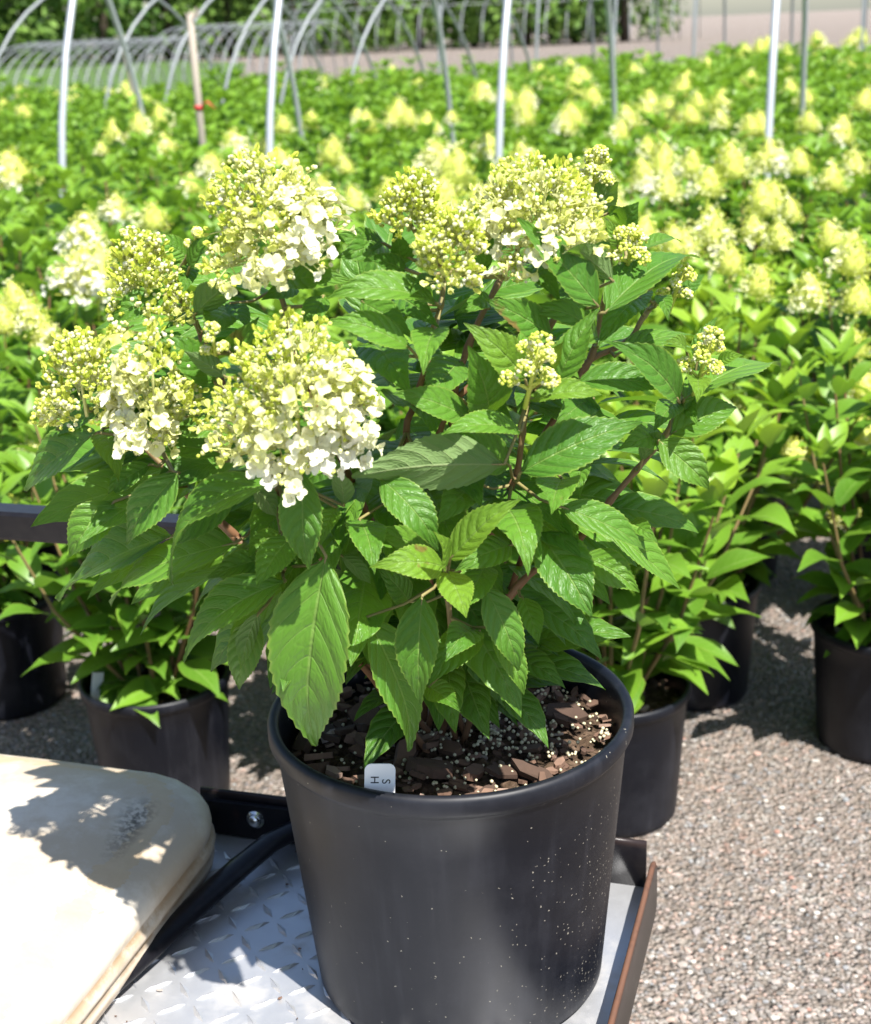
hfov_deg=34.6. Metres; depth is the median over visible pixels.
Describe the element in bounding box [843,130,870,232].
potted hydrangea
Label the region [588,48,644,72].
potted hydrangea
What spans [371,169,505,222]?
potted hydrangea
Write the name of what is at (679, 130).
potted hydrangea
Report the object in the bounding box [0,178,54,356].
potted hydrangea
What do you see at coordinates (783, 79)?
potted hydrangea
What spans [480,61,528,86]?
potted hydrangea
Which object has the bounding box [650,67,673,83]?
potted hydrangea
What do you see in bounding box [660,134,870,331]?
potted hydrangea
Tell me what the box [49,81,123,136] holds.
potted hydrangea
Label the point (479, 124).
potted hydrangea
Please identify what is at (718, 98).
potted hydrangea
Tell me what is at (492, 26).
deciduous tree
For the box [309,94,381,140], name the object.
potted hydrangea
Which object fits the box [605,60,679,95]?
potted hydrangea
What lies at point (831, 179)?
potted hydrangea
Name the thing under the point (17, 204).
potted hydrangea
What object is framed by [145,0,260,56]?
deciduous tree
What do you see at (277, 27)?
hoop house
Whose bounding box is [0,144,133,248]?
potted hydrangea
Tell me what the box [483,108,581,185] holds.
potted hydrangea
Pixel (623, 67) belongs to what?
potted hydrangea
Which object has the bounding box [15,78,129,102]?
potted hydrangea
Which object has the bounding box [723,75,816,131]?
potted hydrangea
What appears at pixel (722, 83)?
potted hydrangea
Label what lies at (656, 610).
potted hydrangea
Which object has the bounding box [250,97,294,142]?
potted hydrangea
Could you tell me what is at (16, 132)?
potted hydrangea
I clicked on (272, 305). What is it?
potted hydrangea
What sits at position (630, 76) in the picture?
potted hydrangea
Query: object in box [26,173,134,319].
potted hydrangea
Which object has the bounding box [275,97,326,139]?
potted hydrangea
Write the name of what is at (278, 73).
potted hydrangea
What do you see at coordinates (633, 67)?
potted hydrangea
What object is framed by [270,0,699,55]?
hoop house
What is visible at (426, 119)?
potted hydrangea
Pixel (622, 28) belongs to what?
deciduous tree
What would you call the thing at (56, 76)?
grass field
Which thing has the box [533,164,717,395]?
potted hydrangea
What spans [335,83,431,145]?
potted hydrangea
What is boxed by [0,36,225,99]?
hoop house
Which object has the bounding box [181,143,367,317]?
potted hydrangea
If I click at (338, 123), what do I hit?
potted hydrangea
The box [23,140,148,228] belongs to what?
potted hydrangea
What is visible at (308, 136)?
potted hydrangea
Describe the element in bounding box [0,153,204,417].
potted hydrangea
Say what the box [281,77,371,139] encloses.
potted hydrangea
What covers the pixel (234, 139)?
potted hydrangea
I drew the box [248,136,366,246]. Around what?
potted hydrangea
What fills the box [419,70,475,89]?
potted hydrangea
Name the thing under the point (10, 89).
potted hydrangea
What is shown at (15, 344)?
potted hydrangea
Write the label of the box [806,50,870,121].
potted hydrangea
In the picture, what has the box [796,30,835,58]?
potted hydrangea
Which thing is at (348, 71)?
potted hydrangea
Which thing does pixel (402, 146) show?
potted hydrangea
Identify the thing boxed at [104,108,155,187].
potted hydrangea
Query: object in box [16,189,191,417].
potted hydrangea
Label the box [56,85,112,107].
potted hydrangea
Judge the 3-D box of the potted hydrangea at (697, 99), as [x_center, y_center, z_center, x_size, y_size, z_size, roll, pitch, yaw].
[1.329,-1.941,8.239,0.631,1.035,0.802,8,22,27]
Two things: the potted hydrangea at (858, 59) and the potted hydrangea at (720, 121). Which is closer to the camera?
the potted hydrangea at (720, 121)
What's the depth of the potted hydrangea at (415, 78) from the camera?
11.79 m
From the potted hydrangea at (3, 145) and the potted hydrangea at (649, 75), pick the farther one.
the potted hydrangea at (649, 75)
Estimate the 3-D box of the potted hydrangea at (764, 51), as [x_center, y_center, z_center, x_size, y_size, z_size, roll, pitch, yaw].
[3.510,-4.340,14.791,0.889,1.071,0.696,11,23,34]
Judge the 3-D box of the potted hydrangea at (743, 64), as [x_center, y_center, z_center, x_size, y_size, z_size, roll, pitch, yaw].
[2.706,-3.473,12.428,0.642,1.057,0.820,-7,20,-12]
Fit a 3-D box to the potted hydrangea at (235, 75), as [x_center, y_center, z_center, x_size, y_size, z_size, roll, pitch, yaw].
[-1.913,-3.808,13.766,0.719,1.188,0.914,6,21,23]
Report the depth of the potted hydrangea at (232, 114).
9.57 m
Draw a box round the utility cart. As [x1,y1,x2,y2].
[0,503,656,1023]
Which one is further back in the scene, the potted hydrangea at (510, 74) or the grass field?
the grass field
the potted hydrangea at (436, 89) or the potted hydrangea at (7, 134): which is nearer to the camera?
the potted hydrangea at (7, 134)
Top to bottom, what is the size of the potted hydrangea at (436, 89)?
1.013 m
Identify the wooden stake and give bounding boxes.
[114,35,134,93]
[185,7,215,180]
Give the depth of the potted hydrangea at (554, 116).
9.51 m
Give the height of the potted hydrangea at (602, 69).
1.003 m
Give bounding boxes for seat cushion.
[0,754,215,1023]
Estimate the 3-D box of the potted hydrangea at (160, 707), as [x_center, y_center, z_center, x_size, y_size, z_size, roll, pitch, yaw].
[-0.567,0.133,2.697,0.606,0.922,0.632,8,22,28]
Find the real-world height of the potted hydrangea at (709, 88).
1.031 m
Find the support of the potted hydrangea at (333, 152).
on the ground
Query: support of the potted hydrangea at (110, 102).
on the ground
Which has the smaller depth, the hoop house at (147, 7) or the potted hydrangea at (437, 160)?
the potted hydrangea at (437, 160)
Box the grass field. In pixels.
[0,58,245,102]
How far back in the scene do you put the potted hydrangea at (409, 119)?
7.76 m
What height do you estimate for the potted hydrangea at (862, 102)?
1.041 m
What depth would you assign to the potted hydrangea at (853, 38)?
15.64 m
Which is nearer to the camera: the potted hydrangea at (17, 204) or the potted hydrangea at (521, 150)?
the potted hydrangea at (521, 150)
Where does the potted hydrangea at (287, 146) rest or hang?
on the ground
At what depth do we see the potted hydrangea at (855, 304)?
3.23 m
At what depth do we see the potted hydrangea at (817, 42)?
15.12 m
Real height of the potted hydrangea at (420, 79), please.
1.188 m
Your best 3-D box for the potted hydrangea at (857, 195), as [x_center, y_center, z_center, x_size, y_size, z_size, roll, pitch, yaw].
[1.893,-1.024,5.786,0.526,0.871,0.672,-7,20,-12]
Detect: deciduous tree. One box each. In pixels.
[0,0,97,66]
[0,1,80,63]
[0,3,26,66]
[6,5,110,61]
[8,0,160,66]
[74,0,237,61]
[88,1,186,58]
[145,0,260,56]
[168,0,296,57]
[216,0,378,54]
[221,0,317,53]
[283,0,419,54]
[302,6,391,49]
[350,0,492,49]
[362,0,458,47]
[413,0,521,48]
[447,0,531,43]
[454,0,619,47]
[511,0,605,39]
[513,0,629,43]
[568,0,686,42]
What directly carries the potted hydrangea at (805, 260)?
on the ground
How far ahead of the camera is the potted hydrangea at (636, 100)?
9.96 m
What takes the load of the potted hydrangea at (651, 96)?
on the ground
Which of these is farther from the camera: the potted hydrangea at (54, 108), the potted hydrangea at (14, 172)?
the potted hydrangea at (54, 108)
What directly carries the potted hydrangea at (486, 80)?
on the ground
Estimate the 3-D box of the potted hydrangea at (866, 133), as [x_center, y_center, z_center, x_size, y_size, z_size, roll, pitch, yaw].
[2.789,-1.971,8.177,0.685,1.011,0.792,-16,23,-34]
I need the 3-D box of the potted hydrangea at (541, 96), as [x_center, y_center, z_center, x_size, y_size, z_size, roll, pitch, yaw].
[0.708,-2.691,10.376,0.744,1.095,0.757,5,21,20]
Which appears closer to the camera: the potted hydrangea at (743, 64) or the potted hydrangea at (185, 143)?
the potted hydrangea at (185, 143)
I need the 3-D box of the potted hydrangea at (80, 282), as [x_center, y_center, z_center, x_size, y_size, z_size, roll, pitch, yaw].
[-0.741,-0.213,3.545,0.541,1.031,0.687,-1,19,4]
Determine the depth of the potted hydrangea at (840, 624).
2.77 m
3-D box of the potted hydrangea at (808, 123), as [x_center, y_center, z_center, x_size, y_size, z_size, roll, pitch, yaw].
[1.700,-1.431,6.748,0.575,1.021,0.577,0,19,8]
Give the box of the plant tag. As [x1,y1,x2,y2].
[91,672,103,700]
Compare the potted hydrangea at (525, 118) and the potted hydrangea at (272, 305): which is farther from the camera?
the potted hydrangea at (525, 118)
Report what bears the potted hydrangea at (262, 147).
on the ground
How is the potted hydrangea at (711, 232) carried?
on the ground
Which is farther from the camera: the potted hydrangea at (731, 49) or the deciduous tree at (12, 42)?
the deciduous tree at (12, 42)
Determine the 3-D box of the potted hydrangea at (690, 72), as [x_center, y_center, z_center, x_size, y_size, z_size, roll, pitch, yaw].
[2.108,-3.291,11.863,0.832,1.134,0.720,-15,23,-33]
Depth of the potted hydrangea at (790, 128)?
7.24 m
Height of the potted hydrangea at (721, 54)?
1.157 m
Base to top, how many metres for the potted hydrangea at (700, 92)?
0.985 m
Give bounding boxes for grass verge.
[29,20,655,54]
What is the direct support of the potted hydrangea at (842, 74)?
on the ground
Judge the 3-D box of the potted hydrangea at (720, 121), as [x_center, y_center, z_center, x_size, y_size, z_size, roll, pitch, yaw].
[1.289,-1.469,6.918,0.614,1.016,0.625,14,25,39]
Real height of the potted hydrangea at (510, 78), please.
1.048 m
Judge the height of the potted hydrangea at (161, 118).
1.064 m
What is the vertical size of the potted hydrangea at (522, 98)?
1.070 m
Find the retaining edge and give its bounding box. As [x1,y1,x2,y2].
[281,21,616,49]
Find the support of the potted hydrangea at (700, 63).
on the ground
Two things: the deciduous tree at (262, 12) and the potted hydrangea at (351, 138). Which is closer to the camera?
the potted hydrangea at (351, 138)
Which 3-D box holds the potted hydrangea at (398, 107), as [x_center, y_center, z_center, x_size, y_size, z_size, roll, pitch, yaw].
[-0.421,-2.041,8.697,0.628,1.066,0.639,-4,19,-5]
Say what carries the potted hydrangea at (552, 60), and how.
on the ground
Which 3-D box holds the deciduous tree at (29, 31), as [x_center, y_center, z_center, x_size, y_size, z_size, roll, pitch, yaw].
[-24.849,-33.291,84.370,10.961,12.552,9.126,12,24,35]
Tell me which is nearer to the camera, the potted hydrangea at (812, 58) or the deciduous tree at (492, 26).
the potted hydrangea at (812, 58)
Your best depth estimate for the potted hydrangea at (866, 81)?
9.70 m
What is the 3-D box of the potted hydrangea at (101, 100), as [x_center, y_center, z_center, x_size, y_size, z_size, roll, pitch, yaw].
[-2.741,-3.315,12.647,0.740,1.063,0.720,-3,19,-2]
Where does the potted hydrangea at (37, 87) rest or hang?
on the ground
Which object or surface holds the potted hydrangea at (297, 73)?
on the ground
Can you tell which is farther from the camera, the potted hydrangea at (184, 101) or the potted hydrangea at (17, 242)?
the potted hydrangea at (184, 101)
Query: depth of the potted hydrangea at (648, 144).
5.48 m
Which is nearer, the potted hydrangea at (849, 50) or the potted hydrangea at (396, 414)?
the potted hydrangea at (396, 414)
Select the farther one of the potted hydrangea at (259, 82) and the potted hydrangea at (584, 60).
the potted hydrangea at (584, 60)
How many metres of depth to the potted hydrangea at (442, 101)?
10.92 m
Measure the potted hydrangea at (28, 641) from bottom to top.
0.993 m
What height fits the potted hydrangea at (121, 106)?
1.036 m
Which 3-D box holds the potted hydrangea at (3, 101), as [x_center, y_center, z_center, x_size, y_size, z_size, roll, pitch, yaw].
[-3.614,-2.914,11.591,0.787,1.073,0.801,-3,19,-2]
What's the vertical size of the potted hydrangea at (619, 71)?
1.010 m
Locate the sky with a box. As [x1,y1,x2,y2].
[9,0,870,44]
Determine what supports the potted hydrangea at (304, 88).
on the ground
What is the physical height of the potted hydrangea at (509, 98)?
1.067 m
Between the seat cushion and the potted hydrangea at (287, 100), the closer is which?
the seat cushion
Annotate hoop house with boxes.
[0,0,531,128]
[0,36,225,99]
[58,0,807,255]
[144,20,359,92]
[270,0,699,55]
[438,0,867,74]
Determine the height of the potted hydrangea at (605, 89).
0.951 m
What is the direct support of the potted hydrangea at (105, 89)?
on the ground
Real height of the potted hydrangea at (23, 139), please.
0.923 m
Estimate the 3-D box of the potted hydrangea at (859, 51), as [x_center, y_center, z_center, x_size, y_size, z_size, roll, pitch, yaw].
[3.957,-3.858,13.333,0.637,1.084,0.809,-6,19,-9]
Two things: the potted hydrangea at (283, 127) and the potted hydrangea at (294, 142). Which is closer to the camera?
the potted hydrangea at (294, 142)
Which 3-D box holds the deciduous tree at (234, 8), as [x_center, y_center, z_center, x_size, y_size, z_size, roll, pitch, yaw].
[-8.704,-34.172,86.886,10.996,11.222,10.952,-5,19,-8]
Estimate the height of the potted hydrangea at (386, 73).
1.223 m
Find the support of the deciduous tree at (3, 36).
on the grass field
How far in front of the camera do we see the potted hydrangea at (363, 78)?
13.32 m
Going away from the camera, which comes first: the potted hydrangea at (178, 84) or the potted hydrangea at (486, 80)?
the potted hydrangea at (486, 80)
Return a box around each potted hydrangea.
[0,74,40,112]
[0,92,20,125]
[0,94,93,149]
[0,100,29,141]
[0,100,103,180]
[0,108,39,156]
[0,109,110,201]
[0,127,49,200]
[0,135,33,156]
[0,141,8,149]
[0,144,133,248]
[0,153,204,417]
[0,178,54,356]
[0,182,49,267]
[0,187,62,384]
[0,189,86,431]
[0,263,97,598]
[0,275,74,720]
[0,328,236,793]
[4,140,52,195]
[5,234,233,627]
[6,107,107,188]
[9,75,82,110]
[13,86,59,112]
[14,90,91,127]
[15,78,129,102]
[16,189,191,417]
[20,87,55,103]
[21,116,132,200]
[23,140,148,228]
[24,141,780,1023]
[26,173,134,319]
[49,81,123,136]
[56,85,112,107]
[66,98,121,138]
[68,101,146,161]
[69,85,79,98]
[69,88,138,136]
[80,120,197,189]
[83,124,145,180]
[84,87,186,138]
[93,85,140,114]
[93,130,195,209]
[100,130,237,227]
[101,81,206,142]
[103,86,124,102]
[104,91,162,115]
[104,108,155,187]
[106,150,228,278]
[107,170,285,318]
[122,116,194,175]
[131,102,219,227]
[135,81,211,102]
[145,139,245,175]
[158,208,340,470]
[159,99,236,129]
[159,124,247,208]
[161,127,290,294]
[162,86,214,113]
[163,78,259,140]
[174,69,248,108]
[179,109,253,148]
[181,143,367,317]
[189,71,279,122]
[192,70,244,91]
[201,62,278,103]
[205,134,265,249]
[206,89,316,142]
[206,125,289,148]
[210,289,395,471]
[218,75,279,112]
[220,90,326,145]
[221,126,306,183]
[223,330,465,514]
[233,78,293,110]
[233,139,341,182]
[243,61,310,96]
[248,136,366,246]
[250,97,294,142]
[255,70,337,104]
[274,108,388,182]
[274,126,343,151]
[275,68,358,119]
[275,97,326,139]
[276,172,408,331]
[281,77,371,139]
[294,92,352,131]
[294,183,423,433]
[295,117,420,211]
[304,74,366,102]
[305,71,357,94]
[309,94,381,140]
[312,134,404,313]
[326,119,376,166]
[327,58,412,123]
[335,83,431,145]
[335,136,491,250]
[336,61,402,90]
[342,94,414,167]
[343,225,610,514]
[347,120,539,212]
[351,104,451,178]
[352,75,384,96]
[354,77,455,159]
[354,140,472,211]
[368,83,440,118]
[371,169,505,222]
[373,56,442,104]
[373,88,474,143]
[375,72,453,104]
[390,110,490,185]
[411,118,475,146]
[416,91,461,113]
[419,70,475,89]
[420,77,463,101]
[421,89,514,144]
[422,74,469,104]
[428,78,512,132]
[436,54,497,82]
[442,109,528,166]
[443,180,680,413]
[453,158,546,195]
[457,137,561,227]
[458,81,536,144]
[460,78,515,142]
[464,67,525,88]
[464,87,552,163]
[465,62,523,87]
[466,363,810,837]
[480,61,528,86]
[480,72,568,140]
[482,74,539,108]
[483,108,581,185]
[489,62,543,88]
[509,84,562,145]
[509,100,614,169]
[512,71,585,122]
[514,58,553,79]
[515,104,593,139]
[516,65,606,106]
[516,72,553,89]
[519,56,575,70]
[522,104,630,157]
[525,66,593,88]
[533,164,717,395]
[535,56,598,82]
[535,80,617,136]
[536,72,620,104]
[538,171,603,297]
[539,118,640,223]
[546,54,588,71]
[550,87,638,156]
[560,57,616,83]
[564,93,683,164]
[567,86,643,130]
[574,82,641,147]
[575,65,626,91]
[575,140,721,361]
[576,63,622,79]
[577,46,642,74]
[587,217,870,711]
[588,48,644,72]
[596,68,641,85]
[596,75,666,107]
[599,95,644,119]
[600,71,664,103]
[600,88,722,222]
[602,109,766,350]
[603,64,642,82]
[604,48,667,79]
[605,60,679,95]
[610,100,642,187]
[615,50,679,72]
[616,120,755,303]
[619,71,694,105]
[622,63,644,82]
[632,85,712,203]
[635,191,870,583]
[638,78,693,104]
[638,88,714,142]
[639,54,739,94]
[643,163,835,396]
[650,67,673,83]
[655,77,727,137]
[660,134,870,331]
[661,61,734,89]
[665,61,695,79]
[669,56,700,70]
[674,106,739,223]
[675,101,762,251]
[676,87,799,191]
[677,133,870,348]
[678,51,735,84]
[685,80,747,107]
[696,45,757,85]
[698,42,754,73]
[700,78,806,248]
[703,68,746,97]
[705,67,762,103]
[709,59,765,85]
[717,41,753,62]
[718,50,785,88]
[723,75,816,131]
[730,113,859,324]
[732,107,840,257]
[734,61,826,107]
[737,77,798,133]
[747,50,839,101]
[748,318,870,764]
[749,49,800,66]
[749,64,822,106]
[750,35,793,61]
[755,41,822,85]
[756,121,863,255]
[757,215,870,597]
[759,46,800,67]
[762,83,870,205]
[773,86,870,222]
[775,69,867,176]
[781,81,870,230]
[787,38,853,59]
[790,197,870,495]
[794,49,837,76]
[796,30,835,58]
[796,53,870,145]
[798,50,870,121]
[799,149,870,316]
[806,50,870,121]
[808,80,864,112]
[808,157,870,328]
[820,44,870,94]
[821,49,867,62]
[825,174,869,234]
[838,109,870,205]
[840,26,868,59]
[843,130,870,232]
[844,113,870,171]
[852,132,870,195]
[855,78,870,144]
[863,44,870,55]
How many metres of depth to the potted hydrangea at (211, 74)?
12.24 m
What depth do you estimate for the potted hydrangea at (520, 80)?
12.14 m
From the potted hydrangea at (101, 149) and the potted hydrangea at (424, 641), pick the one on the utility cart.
the potted hydrangea at (424, 641)
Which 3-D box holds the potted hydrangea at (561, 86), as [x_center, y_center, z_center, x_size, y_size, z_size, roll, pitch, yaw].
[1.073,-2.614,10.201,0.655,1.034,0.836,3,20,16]
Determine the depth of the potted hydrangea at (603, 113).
8.16 m
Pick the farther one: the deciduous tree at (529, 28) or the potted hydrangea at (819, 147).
the deciduous tree at (529, 28)
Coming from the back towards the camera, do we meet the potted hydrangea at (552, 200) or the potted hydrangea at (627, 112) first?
the potted hydrangea at (627, 112)
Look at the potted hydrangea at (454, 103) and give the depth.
9.69 m
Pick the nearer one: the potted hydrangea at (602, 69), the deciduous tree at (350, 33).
the potted hydrangea at (602, 69)
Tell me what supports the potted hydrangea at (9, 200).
on the ground
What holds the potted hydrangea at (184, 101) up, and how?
on the ground
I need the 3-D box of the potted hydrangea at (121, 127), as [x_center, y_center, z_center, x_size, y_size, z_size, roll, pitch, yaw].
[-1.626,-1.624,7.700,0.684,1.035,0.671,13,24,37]
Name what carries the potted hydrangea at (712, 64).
on the ground
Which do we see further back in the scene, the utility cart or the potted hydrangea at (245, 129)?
the potted hydrangea at (245, 129)
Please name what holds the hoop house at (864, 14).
on the ground
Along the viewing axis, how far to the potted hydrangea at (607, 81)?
11.26 m
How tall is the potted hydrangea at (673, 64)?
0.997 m
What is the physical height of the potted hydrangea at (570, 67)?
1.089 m
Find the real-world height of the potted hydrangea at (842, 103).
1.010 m
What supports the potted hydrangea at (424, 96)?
on the ground
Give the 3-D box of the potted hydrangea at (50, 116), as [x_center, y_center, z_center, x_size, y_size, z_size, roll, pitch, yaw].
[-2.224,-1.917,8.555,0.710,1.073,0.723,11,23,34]
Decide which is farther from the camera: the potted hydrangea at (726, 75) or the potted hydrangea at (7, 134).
the potted hydrangea at (726, 75)
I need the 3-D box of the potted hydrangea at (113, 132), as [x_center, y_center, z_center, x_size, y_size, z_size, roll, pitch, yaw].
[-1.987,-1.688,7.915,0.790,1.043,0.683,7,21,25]
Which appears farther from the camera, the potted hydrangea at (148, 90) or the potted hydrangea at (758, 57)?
the potted hydrangea at (758, 57)
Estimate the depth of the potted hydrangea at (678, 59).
14.98 m
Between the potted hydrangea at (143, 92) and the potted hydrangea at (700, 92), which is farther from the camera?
the potted hydrangea at (143, 92)
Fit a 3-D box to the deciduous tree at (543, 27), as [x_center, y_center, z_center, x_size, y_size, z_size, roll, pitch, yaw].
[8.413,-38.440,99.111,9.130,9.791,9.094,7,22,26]
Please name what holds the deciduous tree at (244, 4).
on the ground
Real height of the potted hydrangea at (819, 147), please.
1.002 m
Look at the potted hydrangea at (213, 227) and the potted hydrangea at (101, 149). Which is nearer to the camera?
the potted hydrangea at (213, 227)
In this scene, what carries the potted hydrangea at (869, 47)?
on the ground
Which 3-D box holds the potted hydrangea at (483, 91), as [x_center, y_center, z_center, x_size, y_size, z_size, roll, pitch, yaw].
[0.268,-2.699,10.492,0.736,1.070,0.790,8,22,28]
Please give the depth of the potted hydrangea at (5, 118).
10.77 m
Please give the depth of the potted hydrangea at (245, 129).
8.81 m
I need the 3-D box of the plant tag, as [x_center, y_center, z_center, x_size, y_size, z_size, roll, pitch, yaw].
[-0.656,0.341,2.708,0.036,0.064,0.004,-12,8,-26]
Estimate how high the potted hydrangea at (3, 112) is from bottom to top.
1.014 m
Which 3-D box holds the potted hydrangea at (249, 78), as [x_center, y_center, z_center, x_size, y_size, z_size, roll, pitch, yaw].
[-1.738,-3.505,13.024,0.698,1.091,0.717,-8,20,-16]
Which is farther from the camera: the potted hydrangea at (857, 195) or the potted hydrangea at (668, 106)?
the potted hydrangea at (668, 106)
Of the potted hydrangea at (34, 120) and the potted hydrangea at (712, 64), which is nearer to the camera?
the potted hydrangea at (34, 120)
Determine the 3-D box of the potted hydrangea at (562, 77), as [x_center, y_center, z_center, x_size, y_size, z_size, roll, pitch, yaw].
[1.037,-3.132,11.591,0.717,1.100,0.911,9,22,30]
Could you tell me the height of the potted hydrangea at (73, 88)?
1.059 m
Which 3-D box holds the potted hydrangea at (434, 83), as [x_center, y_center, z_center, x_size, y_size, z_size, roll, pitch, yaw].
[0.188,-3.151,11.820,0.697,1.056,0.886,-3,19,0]
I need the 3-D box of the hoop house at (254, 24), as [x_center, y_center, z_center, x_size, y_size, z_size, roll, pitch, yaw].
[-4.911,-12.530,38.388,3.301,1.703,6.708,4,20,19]
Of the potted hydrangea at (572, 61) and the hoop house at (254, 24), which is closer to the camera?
the potted hydrangea at (572, 61)
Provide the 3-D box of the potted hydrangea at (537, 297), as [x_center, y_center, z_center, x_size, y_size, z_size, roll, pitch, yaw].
[0.119,-0.155,3.255,0.679,1.042,0.639,8,22,28]
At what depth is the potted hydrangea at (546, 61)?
14.02 m
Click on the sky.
(707, 7)
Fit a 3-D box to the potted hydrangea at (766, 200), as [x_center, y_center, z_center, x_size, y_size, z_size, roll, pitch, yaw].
[0.918,-0.554,4.336,0.661,1.017,0.639,-19,25,-39]
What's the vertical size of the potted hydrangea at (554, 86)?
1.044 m
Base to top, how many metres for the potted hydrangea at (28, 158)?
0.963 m
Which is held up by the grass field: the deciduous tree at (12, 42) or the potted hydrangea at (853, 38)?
the deciduous tree at (12, 42)
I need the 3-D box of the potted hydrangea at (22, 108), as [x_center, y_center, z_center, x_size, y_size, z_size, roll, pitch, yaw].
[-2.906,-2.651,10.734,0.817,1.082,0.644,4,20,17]
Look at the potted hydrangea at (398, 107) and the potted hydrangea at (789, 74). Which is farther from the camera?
the potted hydrangea at (789, 74)
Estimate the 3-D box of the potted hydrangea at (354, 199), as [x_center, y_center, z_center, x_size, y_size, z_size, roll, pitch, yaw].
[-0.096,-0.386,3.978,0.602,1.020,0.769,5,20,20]
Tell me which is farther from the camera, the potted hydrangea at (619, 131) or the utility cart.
the potted hydrangea at (619, 131)
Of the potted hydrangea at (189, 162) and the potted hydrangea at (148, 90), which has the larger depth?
the potted hydrangea at (148, 90)
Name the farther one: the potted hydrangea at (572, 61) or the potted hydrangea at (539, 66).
the potted hydrangea at (572, 61)
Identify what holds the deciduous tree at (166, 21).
on the grass field
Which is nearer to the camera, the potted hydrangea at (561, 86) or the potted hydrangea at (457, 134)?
the potted hydrangea at (457, 134)
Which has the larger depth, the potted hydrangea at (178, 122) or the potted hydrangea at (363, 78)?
the potted hydrangea at (363, 78)
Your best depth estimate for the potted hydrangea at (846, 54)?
12.47 m
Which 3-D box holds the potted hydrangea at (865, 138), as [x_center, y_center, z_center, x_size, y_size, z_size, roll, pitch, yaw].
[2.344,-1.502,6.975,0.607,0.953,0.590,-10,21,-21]
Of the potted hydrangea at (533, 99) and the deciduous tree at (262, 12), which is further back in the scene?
the deciduous tree at (262, 12)
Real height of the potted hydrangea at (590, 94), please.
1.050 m
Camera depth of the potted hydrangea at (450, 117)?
7.68 m
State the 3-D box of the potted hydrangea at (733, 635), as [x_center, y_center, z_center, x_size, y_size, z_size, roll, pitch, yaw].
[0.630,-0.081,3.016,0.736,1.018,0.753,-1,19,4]
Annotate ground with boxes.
[0,9,870,1023]
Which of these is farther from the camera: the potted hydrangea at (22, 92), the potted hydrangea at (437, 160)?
the potted hydrangea at (22, 92)
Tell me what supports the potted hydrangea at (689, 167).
on the ground
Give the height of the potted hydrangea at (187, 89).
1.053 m
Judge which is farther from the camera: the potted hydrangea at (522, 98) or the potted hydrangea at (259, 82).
the potted hydrangea at (259, 82)
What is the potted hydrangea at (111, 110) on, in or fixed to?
on the ground
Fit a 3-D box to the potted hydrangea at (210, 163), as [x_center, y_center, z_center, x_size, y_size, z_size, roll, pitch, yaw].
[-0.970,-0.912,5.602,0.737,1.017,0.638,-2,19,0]
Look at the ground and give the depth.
2.76 m
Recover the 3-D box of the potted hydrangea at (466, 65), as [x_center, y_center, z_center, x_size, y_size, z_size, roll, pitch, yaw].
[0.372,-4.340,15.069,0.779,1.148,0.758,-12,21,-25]
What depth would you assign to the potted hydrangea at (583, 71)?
12.55 m
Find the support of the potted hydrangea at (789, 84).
on the ground
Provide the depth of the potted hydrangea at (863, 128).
7.60 m
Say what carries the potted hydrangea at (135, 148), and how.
on the ground
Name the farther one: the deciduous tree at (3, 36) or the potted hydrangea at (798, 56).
the deciduous tree at (3, 36)
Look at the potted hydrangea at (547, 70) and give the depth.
12.75 m
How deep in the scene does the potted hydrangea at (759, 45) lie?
15.67 m
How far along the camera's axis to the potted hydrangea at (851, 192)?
5.17 m
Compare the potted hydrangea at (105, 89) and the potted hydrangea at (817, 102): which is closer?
the potted hydrangea at (817, 102)
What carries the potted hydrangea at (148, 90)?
on the ground
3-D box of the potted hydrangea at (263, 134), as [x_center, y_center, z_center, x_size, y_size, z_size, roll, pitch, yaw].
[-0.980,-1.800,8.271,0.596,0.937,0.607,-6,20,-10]
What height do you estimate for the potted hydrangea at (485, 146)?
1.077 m
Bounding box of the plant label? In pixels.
[364,763,395,792]
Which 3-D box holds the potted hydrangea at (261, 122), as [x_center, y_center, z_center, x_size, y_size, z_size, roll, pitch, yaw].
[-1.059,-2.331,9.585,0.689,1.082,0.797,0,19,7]
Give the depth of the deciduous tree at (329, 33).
83.87 m
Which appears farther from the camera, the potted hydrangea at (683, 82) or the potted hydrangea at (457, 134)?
the potted hydrangea at (683, 82)
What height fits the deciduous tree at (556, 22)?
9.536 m
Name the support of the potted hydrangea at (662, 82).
on the ground
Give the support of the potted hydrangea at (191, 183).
on the ground
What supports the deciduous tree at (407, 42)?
on the ground
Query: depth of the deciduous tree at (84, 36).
101.46 m
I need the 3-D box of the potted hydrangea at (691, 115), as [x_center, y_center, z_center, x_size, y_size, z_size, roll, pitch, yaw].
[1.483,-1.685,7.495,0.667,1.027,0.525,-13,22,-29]
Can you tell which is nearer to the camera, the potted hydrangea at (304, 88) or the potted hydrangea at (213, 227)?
the potted hydrangea at (213, 227)
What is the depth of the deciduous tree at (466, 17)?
85.96 m

